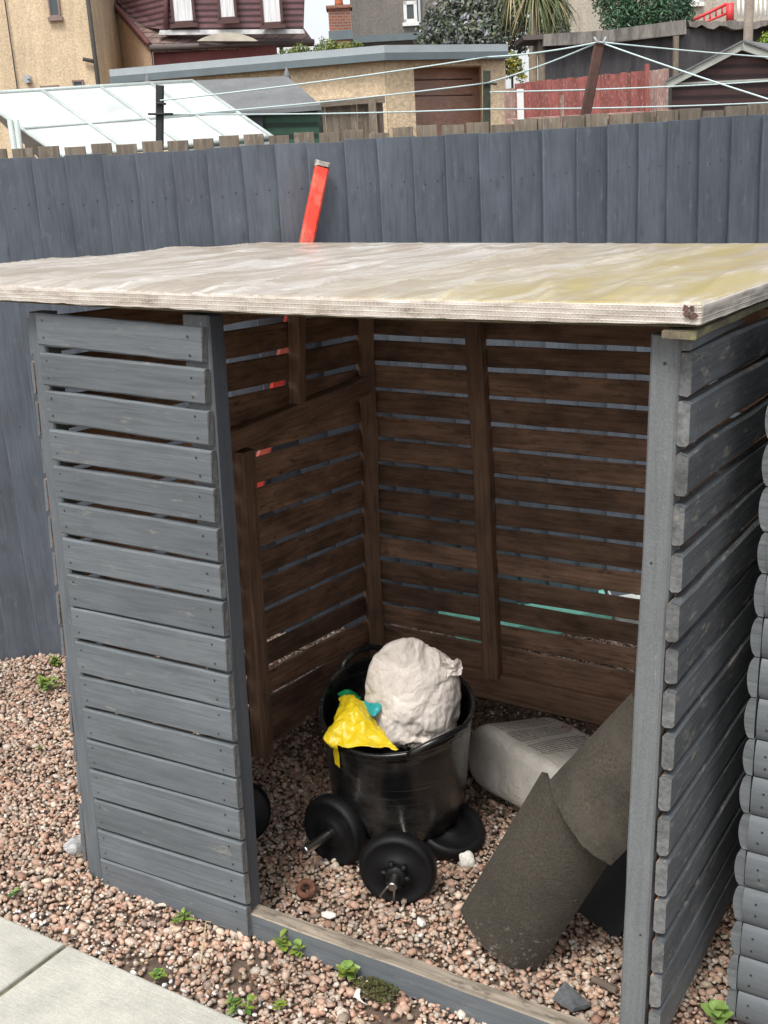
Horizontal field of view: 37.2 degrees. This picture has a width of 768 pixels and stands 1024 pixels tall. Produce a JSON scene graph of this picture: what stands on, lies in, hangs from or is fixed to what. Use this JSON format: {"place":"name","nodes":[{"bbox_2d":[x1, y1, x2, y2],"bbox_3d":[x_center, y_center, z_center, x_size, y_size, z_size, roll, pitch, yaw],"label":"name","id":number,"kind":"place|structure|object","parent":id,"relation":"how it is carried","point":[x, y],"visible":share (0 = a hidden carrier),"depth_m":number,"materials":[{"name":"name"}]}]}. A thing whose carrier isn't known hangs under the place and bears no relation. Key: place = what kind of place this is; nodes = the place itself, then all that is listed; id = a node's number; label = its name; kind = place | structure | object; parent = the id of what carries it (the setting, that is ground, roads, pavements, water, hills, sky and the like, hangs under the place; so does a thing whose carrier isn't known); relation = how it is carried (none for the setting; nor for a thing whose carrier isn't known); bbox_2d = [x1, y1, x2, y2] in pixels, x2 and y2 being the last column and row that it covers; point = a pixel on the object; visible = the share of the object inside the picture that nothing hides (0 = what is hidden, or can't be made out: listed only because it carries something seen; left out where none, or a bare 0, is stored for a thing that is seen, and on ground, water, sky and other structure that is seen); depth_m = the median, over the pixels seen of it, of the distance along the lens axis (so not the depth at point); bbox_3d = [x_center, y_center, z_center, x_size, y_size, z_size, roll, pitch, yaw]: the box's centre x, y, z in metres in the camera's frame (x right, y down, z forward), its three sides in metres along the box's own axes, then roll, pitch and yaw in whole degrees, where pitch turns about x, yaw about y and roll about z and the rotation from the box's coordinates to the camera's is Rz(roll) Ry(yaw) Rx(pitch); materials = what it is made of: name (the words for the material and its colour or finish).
{"place":"outdoors","nodes":[
{"label":"outdoors","id":0,"kind":"place"},
{"bbox_2d":[326,0,352,47],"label":"chimney stack","id":1,"kind":"object","parent":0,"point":[339,14],"visible":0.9,"depth_m":35.12,"materials":[{"name":"red brick"}]},
{"bbox_2d":[152,0,541,88],"label":"sky","id":2,"kind":"structure","parent":0,"point":[316,19],"materials":[{"name":"white"}]},
{"bbox_2d":[0,616,746,1023],"bbox_3d":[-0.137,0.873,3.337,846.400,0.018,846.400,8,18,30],"label":"ground","id":3,"kind":"structure","parent":0,"point":[236,985],"depth_m":2.78,"materials":[{"name":"gravel"}]},
{"bbox_2d":[7,887,20,896],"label":"weed","id":4,"kind":"object","parent":3,"relation":"on","point":[16,890],"visible":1,"depth_m":2.93,"materials":[{"name":"green plant"}]},
{"bbox_2d":[0,916,63,993],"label":"paving","id":5,"kind":"structure","parent":3,"relation":"on","point":[24,951],"depth_m":2.71,"materials":[{"name":"concrete"}]},
{"bbox_2d":[0,947,64,996],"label":"joint","id":6,"kind":"object","parent":3,"relation":"on","point":[31,972],"depth_m":2.64,"materials":[{"name":"grey concrete"}]},
{"bbox_2d":[35,675,62,690],"bbox_3d":[-1.231,0.624,4.147,0.098,0.059,0.087,8,18,30],"label":"weed","id":7,"kind":"object","parent":3,"relation":"on","point":[44,682],"visible":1,"depth_m":4.15,"materials":[{"name":"green plant"}]},
{"bbox_2d":[48,655,61,666],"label":"weed","id":8,"kind":"object","parent":3,"relation":"on","point":[54,661],"visible":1,"depth_m":4.36,"materials":[{"name":"green plant"}]},
{"bbox_2d":[0,0,122,157],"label":"beige house","id":9,"kind":"structure","parent":3,"relation":"on","point":[51,43],"depth_m":37.06,"materials":[{"name":"beige paint"}]},
{"bbox_2d":[40,85,59,87],"bbox_3d":[-10.927,-13.766,37.356,0.631,0.405,0.089,-2,16,-1],"label":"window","id":10,"kind":"structure","parent":9,"relation":"in","point":[49,85],"depth_m":37.27,"materials":[{"name":"pink glass"}]},
{"bbox_2d":[47,0,62,20],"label":"window","id":11,"kind":"structure","parent":9,"relation":"in","point":[53,5],"depth_m":36.62,"materials":[{"name":"pink glass"}]},
{"bbox_2d":[72,80,83,85],"bbox_3d":[-9.999,-13.941,37.319,0.370,0.380,0.088,-2,16,-1],"label":"window","id":12,"kind":"structure","parent":9,"relation":"in","point":[74,82],"depth_m":37.29,"materials":[{"name":"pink glass"}]},
{"bbox_2d":[62,834,81,854],"bbox_3d":[-0.841,0.908,3.131,0.068,0.029,0.082,14,22,43],"label":"plastic scrap","id":13,"kind":"object","parent":3,"relation":"on","point":[72,845],"visible":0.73,"depth_m":3.10,"materials":[{"name":"white plastic"}]},
{"bbox_2d":[0,946,245,1023],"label":"paving","id":14,"kind":"structure","parent":3,"relation":"on","point":[68,985],"depth_m":2.53,"materials":[{"name":"concrete"}]},
{"bbox_2d":[0,79,273,157],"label":"greenhouse","id":15,"kind":"object","parent":3,"relation":"on","point":[87,116],"visible":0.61,"depth_m":8.17,"materials":[{"name":"white glass"}]},
{"bbox_2d":[148,968,167,979],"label":"weed","id":16,"kind":"object","parent":3,"relation":"on","point":[157,973],"visible":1,"depth_m":2.61,"materials":[{"name":"green plant"}]},
{"bbox_2d":[148,85,172,150],"bbox_3d":[-1.262,-1.158,6.508,0.295,2.402,0.075,3,16,16],"label":"line post","id":17,"kind":"object","parent":3,"relation":"on","point":[159,113],"visible":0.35,"depth_m":6.19,"materials":[{"name":"black metal"}]},
{"bbox_2d":[173,102,767,114],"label":"washing line","id":18,"kind":"object","parent":17,"relation":"attached to","point":[472,109],"visible":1,"depth_m":6.50,"materials":[{"name":"white plastic"}]},
{"bbox_2d":[169,907,194,923],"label":"weed","id":19,"kind":"object","parent":3,"relation":"on","point":[183,914],"visible":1,"depth_m":2.81,"materials":[{"name":"green plant"}]},
{"bbox_2d":[200,921,210,965],"bbox_3d":[-0.424,1.023,2.707,0.015,0.027,0.136,-2,16,-2],"label":"straw stalk","id":20,"kind":"object","parent":3,"relation":"on","point":[203,941],"visible":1,"depth_m":2.71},
{"bbox_2d":[114,0,314,67],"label":"dormer house","id":21,"kind":"structure","parent":3,"relation":"on","point":[173,31],"depth_m":38.53,"materials":[{"name":"brown tile"}]},
{"bbox_2d":[170,0,197,28],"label":"window","id":22,"kind":"structure","parent":21,"relation":"in","point":[183,15],"depth_m":38.15,"materials":[{"name":"white glass"}]},
{"bbox_2d":[217,0,239,23],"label":"window","id":23,"kind":"structure","parent":21,"relation":"in","point":[227,9],"depth_m":38.16,"materials":[{"name":"white glass"}]},
{"bbox_2d":[260,0,285,29],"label":"window","id":24,"kind":"structure","parent":21,"relation":"in","point":[271,10],"depth_m":38.21,"materials":[{"name":"white glass"}]},
{"bbox_2d":[145,67,322,148],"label":"shed","id":25,"kind":"structure","parent":3,"relation":"on","point":[277,125],"depth_m":12.47,"materials":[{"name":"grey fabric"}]},
{"bbox_2d":[246,115,262,127],"bbox_3d":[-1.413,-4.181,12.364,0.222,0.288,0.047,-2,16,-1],"label":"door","id":26,"kind":"structure","parent":25,"relation":"in","point":[258,119],"depth_m":12.32,"materials":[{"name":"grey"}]},
{"bbox_2d":[225,991,256,1014],"bbox_3d":[-0.314,1.078,2.495,0.070,0.042,0.045,-1,16,0],"label":"weed","id":27,"kind":"object","parent":3,"relation":"on","point":[231,1001],"visible":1,"depth_m":2.50,"materials":[{"name":"green plant"}]},
{"bbox_2d":[253,783,270,838],"bbox_3d":[-0.397,0.828,3.147,0.170,0.172,0.087,-3,16,-4],"label":"weight plate","id":28,"kind":"object","parent":3,"relation":"on","point":[262,806],"visible":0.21,"depth_m":3.13,"materials":[{"name":"black plastic"}]},
{"bbox_2d":[272,999,286,1009],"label":"weed","id":29,"kind":"object","parent":3,"relation":"on","point":[281,1003],"visible":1,"depth_m":2.50,"materials":[{"name":"green plant"}]},
{"bbox_2d":[273,928,305,957],"bbox_3d":[-0.227,1.016,2.682,0.088,0.053,0.048,8,18,30],"label":"weed","id":30,"kind":"object","parent":3,"relation":"on","point":[283,943],"visible":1,"depth_m":2.68,"materials":[{"name":"green plant"}]},
{"bbox_2d":[256,159,330,487],"bbox_3d":[-0.425,-0.376,4.329,0.510,1.833,0.055,-3,16,-5],"label":"red pole","id":31,"kind":"object","parent":3,"relation":"on","point":[314,202],"visible":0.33,"depth_m":4.12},
{"bbox_2d":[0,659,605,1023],"bbox_3d":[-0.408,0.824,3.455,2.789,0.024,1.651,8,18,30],"label":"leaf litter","id":32,"kind":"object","parent":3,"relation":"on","point":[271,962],"visible":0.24,"depth_m":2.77,"materials":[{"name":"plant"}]},
{"bbox_2d":[296,878,316,899],"bbox_3d":[-0.199,0.962,2.909,0.053,0.041,0.052,8,18,30],"label":"iron ring","id":33,"kind":"object","parent":3,"relation":"on","point":[311,892],"visible":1,"depth_m":2.90,"materials":[{"name":"brown metal"}]},
{"bbox_2d":[109,44,508,152],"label":"garage","id":34,"kind":"structure","parent":3,"relation":"on","point":[306,67],"depth_m":18.16,"materials":[{"name":"beige concrete"}]},
{"bbox_2d":[414,68,479,135],"bbox_3d":[1.164,-5.496,19.359,1.613,4.012,0.068,-11,18,-29],"label":"door","id":35,"kind":"structure","parent":34,"relation":"in","point":[467,97],"depth_m":18.89,"materials":[{"name":"brown wood"}]},
{"bbox_2d":[276,36,363,54],"bbox_3d":[-1.312,-7.569,24.782,1.880,5.166,0.673,-2,16,0],"label":"garden hedge","id":36,"kind":"object","parent":3,"relation":"on","point":[326,46],"visible":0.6,"depth_m":24.04,"materials":[{"name":"green plant"}]},
{"bbox_2d":[321,911,335,918],"bbox_3d":[-0.137,0.994,2.812,0.039,0.016,0.024,0,16,6],"label":"white stone","id":37,"kind":"object","parent":3,"relation":"on","point":[328,914],"visible":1,"depth_m":2.81,"materials":[{"name":"white stone"}]},
{"bbox_2d":[301,794,366,866],"bbox_3d":[-0.080,0.833,3.118,0.196,0.196,0.415,11,20,37],"label":"dumbbell","id":38,"kind":"object","parent":3,"relation":"on","point":[334,826],"visible":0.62,"depth_m":3.02,"materials":[{"name":"black plastic"}]},
{"bbox_2d":[337,960,359,980],"bbox_3d":[-0.079,1.045,2.595,0.055,0.039,0.054,-4,16,-8],"label":"weed","id":39,"kind":"object","parent":3,"relation":"on","point":[349,969],"visible":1,"depth_m":2.59,"materials":[{"name":"green plant"}]},
{"bbox_2d":[320,96,384,141],"bbox_3d":[-0.371,-3.623,14.506,0.978,3.137,0.227,-2,16,0],"label":"fence panel","id":40,"kind":"object","parent":3,"relation":"on","point":[367,124],"visible":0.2,"depth_m":14.15,"materials":[{"name":"brown wood"}]},
{"bbox_2d":[354,989,367,1004],"bbox_3d":[-0.052,1.069,2.511,0.019,0.016,0.044,-9,17,-25],"label":"paper scrap","id":41,"kind":"object","parent":3,"relation":"on","point":[357,994],"visible":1,"depth_m":2.52,"materials":[{"name":"white paper"}]},
{"bbox_2d":[352,975,400,1002],"bbox_3d":[-0.018,1.061,2.552,0.118,0.019,0.082,8,18,30],"label":"moss cushion","id":42,"kind":"object","parent":3,"relation":"on","point":[377,984],"visible":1,"depth_m":2.55,"materials":[{"name":"green plant"}]},
{"bbox_2d":[0,242,767,1023],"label":"log store","id":43,"kind":"structure","parent":3,"relation":"on","point":[166,810],"depth_m":2.73,"materials":[{"name":"grey wood"}]},
{"bbox_2d":[0,114,767,659],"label":"boundary fence","id":44,"kind":"object","parent":3,"relation":"on","point":[702,180],"visible":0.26,"depth_m":4.29,"materials":[{"name":"grey wood"}]},
{"bbox_2d":[0,104,767,158],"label":"picket fence","id":45,"kind":"object","parent":3,"relation":"on","point":[589,120],"visible":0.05,"depth_m":4.28,"materials":[{"name":"brown wood"}]},
{"bbox_2d":[319,644,474,840],"bbox_3d":[0.046,0.635,3.073,0.439,0.473,0.447,8,18,30],"label":"tub","id":46,"kind":"object","parent":3,"relation":"on","point":[418,791],"visible":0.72,"depth_m":2.96,"materials":[{"name":"black plastic"}]},
{"bbox_2d":[333,748,339,767],"bbox_3d":[-0.123,0.627,2.931,0.017,0.073,0.034,-14,20,-38],"label":"plastic strip","id":47,"kind":"object","parent":46,"relation":"hanging from","point":[336,756],"visible":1,"depth_m":2.93,"materials":[{"name":"yellow plastic"}]},
{"bbox_2d":[337,689,360,706],"bbox_3d":[-0.094,0.503,3.054,0.066,0.041,0.092,-1,16,0],"label":"plastic wrapper","id":48,"kind":"object","parent":46,"relation":"in","point":[345,692],"visible":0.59,"depth_m":3.07,"materials":[{"name":"green plastic"}]},
{"bbox_2d":[323,694,398,750],"bbox_3d":[-0.043,0.544,2.945,0.220,0.088,0.196,3,16,16],"label":"plastic packet","id":49,"kind":"object","parent":46,"relation":"on","point":[354,724],"visible":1,"depth_m":2.90},
{"bbox_2d":[363,701,380,715],"bbox_3d":[-0.039,0.511,2.979,0.072,0.024,0.038,10,20,36],"label":"plastic wrapper","id":50,"kind":"object","parent":49,"relation":"on","point":[373,709],"visible":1,"depth_m":2.97,"materials":[{"name":"teal plastic"}]},
{"bbox_2d":[365,637,462,748],"bbox_3d":[0.074,0.469,3.023,0.238,0.312,0.207,-9,17,-24],"label":"sack","id":51,"kind":"object","parent":46,"relation":"in","point":[413,686],"visible":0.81,"depth_m":2.95,"materials":[{"name":"white plastic"}]},
{"bbox_2d":[359,831,436,904],"bbox_3d":[0.053,0.872,2.970,0.196,0.196,0.365,2,16,11],"label":"dumbbell","id":52,"kind":"object","parent":3,"relation":"on","point":[395,866],"visible":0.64,"depth_m":2.85,"materials":[{"name":"black plastic"}]},
{"bbox_2d":[350,0,473,46],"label":"grey house","id":53,"kind":"structure","parent":3,"relation":"on","point":[383,22],"depth_m":42.41,"materials":[{"name":"concrete"}]},
{"bbox_2d":[402,0,418,25],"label":"window","id":54,"kind":"structure","parent":53,"relation":"in","point":[409,7],"depth_m":42.36,"materials":[{"name":"white paint"}]},
{"bbox_2d":[417,917,425,926],"bbox_3d":[0.089,0.998,2.777,0.020,0.016,0.032,-10,18,-27],"label":"white stone","id":55,"kind":"object","parent":3,"relation":"on","point":[421,922],"visible":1,"depth_m":2.77,"materials":[{"name":"white stone"}]},
{"bbox_2d":[424,803,484,861],"bbox_3d":[0.177,0.865,3.111,0.193,0.108,0.198,8,18,30],"label":"weight plate","id":56,"kind":"object","parent":3,"relation":"on","point":[464,831],"visible":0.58,"depth_m":3.07,"materials":[{"name":"black plastic"}]},
{"bbox_2d":[459,850,474,867],"bbox_3d":[0.220,0.919,3.011,0.043,0.053,0.028,-2,16,-1],"label":"white stone","id":57,"kind":"object","parent":3,"relation":"on","point":[466,859],"visible":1,"depth_m":3.00,"materials":[{"name":"white stone"}]},
{"bbox_2d":[413,0,529,56],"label":"flowering tree","id":58,"kind":"object","parent":3,"relation":"on","point":[466,26],"visible":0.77,"depth_m":23.64,"materials":[{"name":"green plant"}]},
{"bbox_2d":[480,70,496,132],"bbox_3d":[0.627,-1.357,6.912,0.099,2.469,0.111,-2,16,-1],"label":"line post","id":59,"kind":"object","parent":3,"relation":"on","point":[486,96],"visible":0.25,"depth_m":6.58,"materials":[{"name":"metal"}]},
{"bbox_2d":[490,80,767,92],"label":"washing line","id":60,"kind":"object","parent":59,"relation":"attached to","point":[625,88],"visible":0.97,"depth_m":6.73,"materials":[{"name":"white plastic"}]},
{"bbox_2d":[505,51,527,87],"bbox_3d":[2.288,-5.863,20.114,0.567,4.256,0.443,8,18,30],"label":"golden bush","id":61,"kind":"object","parent":3,"relation":"on","point":[513,63],"visible":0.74,"depth_m":19.54,"materials":[{"name":"yellow plant"}]},
{"bbox_2d":[439,590,611,645],"bbox_3d":[0.636,0.407,4.729,0.838,0.065,0.393,-8,17,-22],"label":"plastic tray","id":62,"kind":"object","parent":3,"relation":"on","point":[539,606],"visible":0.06,"depth_m":4.63,"materials":[{"name":"teal plastic"}]},
{"bbox_2d":[468,717,590,807],"bbox_3d":[0.486,0.748,3.311,0.312,0.194,0.470,0,12,-37],"label":"compost bag","id":63,"kind":"object","parent":3,"relation":"on","point":[511,761],"visible":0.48,"depth_m":3.27,"materials":[{"name":"white plastic"}]},
{"bbox_2d":[460,772,607,970],"bbox_3d":[0.342,0.820,2.557,0.394,0.504,0.070,7,18,26],"label":"ridge tile","id":64,"kind":"object","parent":3,"relation":"on","point":[542,872],"visible":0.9,"depth_m":2.54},
{"bbox_2d":[549,693,664,865],"bbox_3d":[0.492,0.555,2.376,0.304,0.329,0.144,2,16,13],"label":"ridge tile","id":65,"kind":"object","parent":64,"relation":"on","point":[590,781],"visible":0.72,"depth_m":2.36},
{"bbox_2d":[489,0,581,81],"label":"palm tree","id":66,"kind":"object","parent":3,"relation":"on","point":[535,7],"visible":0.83,"depth_m":23.01,"materials":[{"name":"plant"}]},
{"bbox_2d":[509,8,571,57],"bbox_3d":[3.668,-8.497,26.207,1.719,5.931,1.119,-9,17,-24],"label":"garden hedge","id":67,"kind":"object","parent":3,"relation":"on","point":[558,28],"visible":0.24,"depth_m":25.39,"materials":[{"name":"green plant"}]},
{"bbox_2d":[552,981,589,1011],"bbox_3d":[0.409,1.062,2.491,0.040,0.030,0.074,-16,21,-42],"label":"slate shard","id":68,"kind":"object","parent":3,"relation":"on","point":[568,997],"visible":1,"depth_m":2.49,"materials":[{"name":"grey stone"}]},
{"bbox_2d":[504,64,668,130],"bbox_3d":[3.105,-4.774,17.255,2.563,3.683,0.436,-2,16,0],"label":"red fence","id":69,"kind":"object","parent":3,"relation":"on","point":[647,77],"visible":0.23,"depth_m":16.96,"materials":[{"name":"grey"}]},
{"bbox_2d":[543,0,639,32],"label":"pale house","id":70,"kind":"structure","parent":3,"relation":"on","point":[588,18],"depth_m":40.74,"materials":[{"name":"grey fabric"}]},
{"bbox_2d":[580,37,606,114],"bbox_3d":[0.902,-1.212,6.230,0.546,2.556,0.068,0,16,6],"label":"clothes pole","id":71,"kind":"object","parent":3,"relation":"on","point":[592,77],"visible":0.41,"depth_m":5.90,"materials":[{"name":"wood"}]},
{"bbox_2d":[160,42,595,100],"bbox_3d":[-0.030,-2.379,6.219,2.334,0.220,0.447,0,16,5],"label":"washing line","id":72,"kind":"object","parent":71,"relation":"attached to","point":[379,73],"visible":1,"depth_m":6.23,"materials":[{"name":"white plastic"}]},
{"bbox_2d":[164,44,593,116],"bbox_3d":[-0.018,-2.369,6.321,2.344,0.296,0.588,0,16,7],"label":"washing line","id":73,"kind":"object","parent":71,"relation":"attached to","point":[395,93],"visible":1,"depth_m":6.35,"materials":[{"name":"white plastic"}]},
{"bbox_2d":[600,41,767,57],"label":"washing line","id":74,"kind":"object","parent":71,"relation":"attached to","point":[684,50],"visible":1,"depth_m":6.05,"materials":[{"name":"white plastic"}]},
{"bbox_2d":[603,43,767,99],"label":"washing line","id":75,"kind":"object","parent":71,"relation":"attached to","point":[686,72],"visible":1,"depth_m":5.58,"materials":[{"name":"white plastic"}]},
{"bbox_2d":[578,850,626,940],"bbox_3d":[0.552,0.801,2.737,0.016,0.417,0.196,0,21,-43],"label":"rubber mat","id":76,"kind":"object","parent":3,"relation":"on","point":[603,905],"visible":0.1,"depth_m":2.74,"materials":[{"name":"black rubber"}]},
{"bbox_2d":[591,976,618,992],"bbox_3d":[0.491,1.052,2.542,0.065,0.010,0.019,11,36,42],"label":"wood splinter","id":77,"kind":"object","parent":3,"relation":"on","point":[611,987],"visible":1,"depth_m":2.54,"materials":[{"name":"brown wood"}]},
{"bbox_2d":[608,591,639,623],"bbox_3d":[1.033,0.390,4.757,0.292,0.065,0.553,2,16,13],"label":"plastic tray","id":78,"kind":"object","parent":3,"relation":"on","point":[629,620],"visible":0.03,"depth_m":4.64,"materials":[{"name":"white plastic"}]},
{"bbox_2d":[514,20,767,109],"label":"lean to","id":79,"kind":"object","parent":3,"relation":"on","point":[713,36],"visible":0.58,"depth_m":20.36,"materials":[{"name":"grey"}]},
{"bbox_2d":[591,0,701,29],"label":"bush","id":80,"kind":"object","parent":3,"relation":"on","point":[634,15],"visible":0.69,"depth_m":27.51,"materials":[{"name":"green plant"}]},
{"bbox_2d":[640,0,767,22],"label":"stair house","id":81,"kind":"structure","parent":3,"relation":"on","point":[719,10],"depth_m":36.85,"materials":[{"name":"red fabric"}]},
{"bbox_2d":[689,0,703,6],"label":"window","id":82,"kind":"structure","parent":81,"relation":"in","point":[701,3],"depth_m":36.85,"materials":[{"name":"white paint"}]},
{"bbox_2d":[664,40,767,110],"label":"brown shed","id":83,"kind":"structure","parent":3,"relation":"on","point":[720,68],"depth_m":13.18,"materials":[{"name":"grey wood"}]},
{"bbox_2d":[700,999,733,1023],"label":"weed","id":84,"kind":"object","parent":3,"relation":"on","point":[718,1011],"visible":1,"depth_m":2.41,"materials":[{"name":"green plant"}]},
{"bbox_2d":[726,406,767,1023],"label":"garden shed","id":85,"kind":"structure","parent":3,"relation":"on","point":[747,995],"depth_m":2.29,"materials":[{"name":"grey wood"}]},
{"bbox_2d":[743,0,753,40],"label":"telegraph pole","id":86,"kind":"object","parent":3,"relation":"on","point":[748,19],"visible":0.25,"depth_m":18.52,"materials":[{"name":"brown wood"}]},
{"bbox_2d":[757,31,767,42],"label":"bright shrub","id":87,"kind":"object","parent":3,"relation":"on","point":[762,39],"visible":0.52,"depth_m":15.82,"materials":[{"name":"green plant"}]}
]}

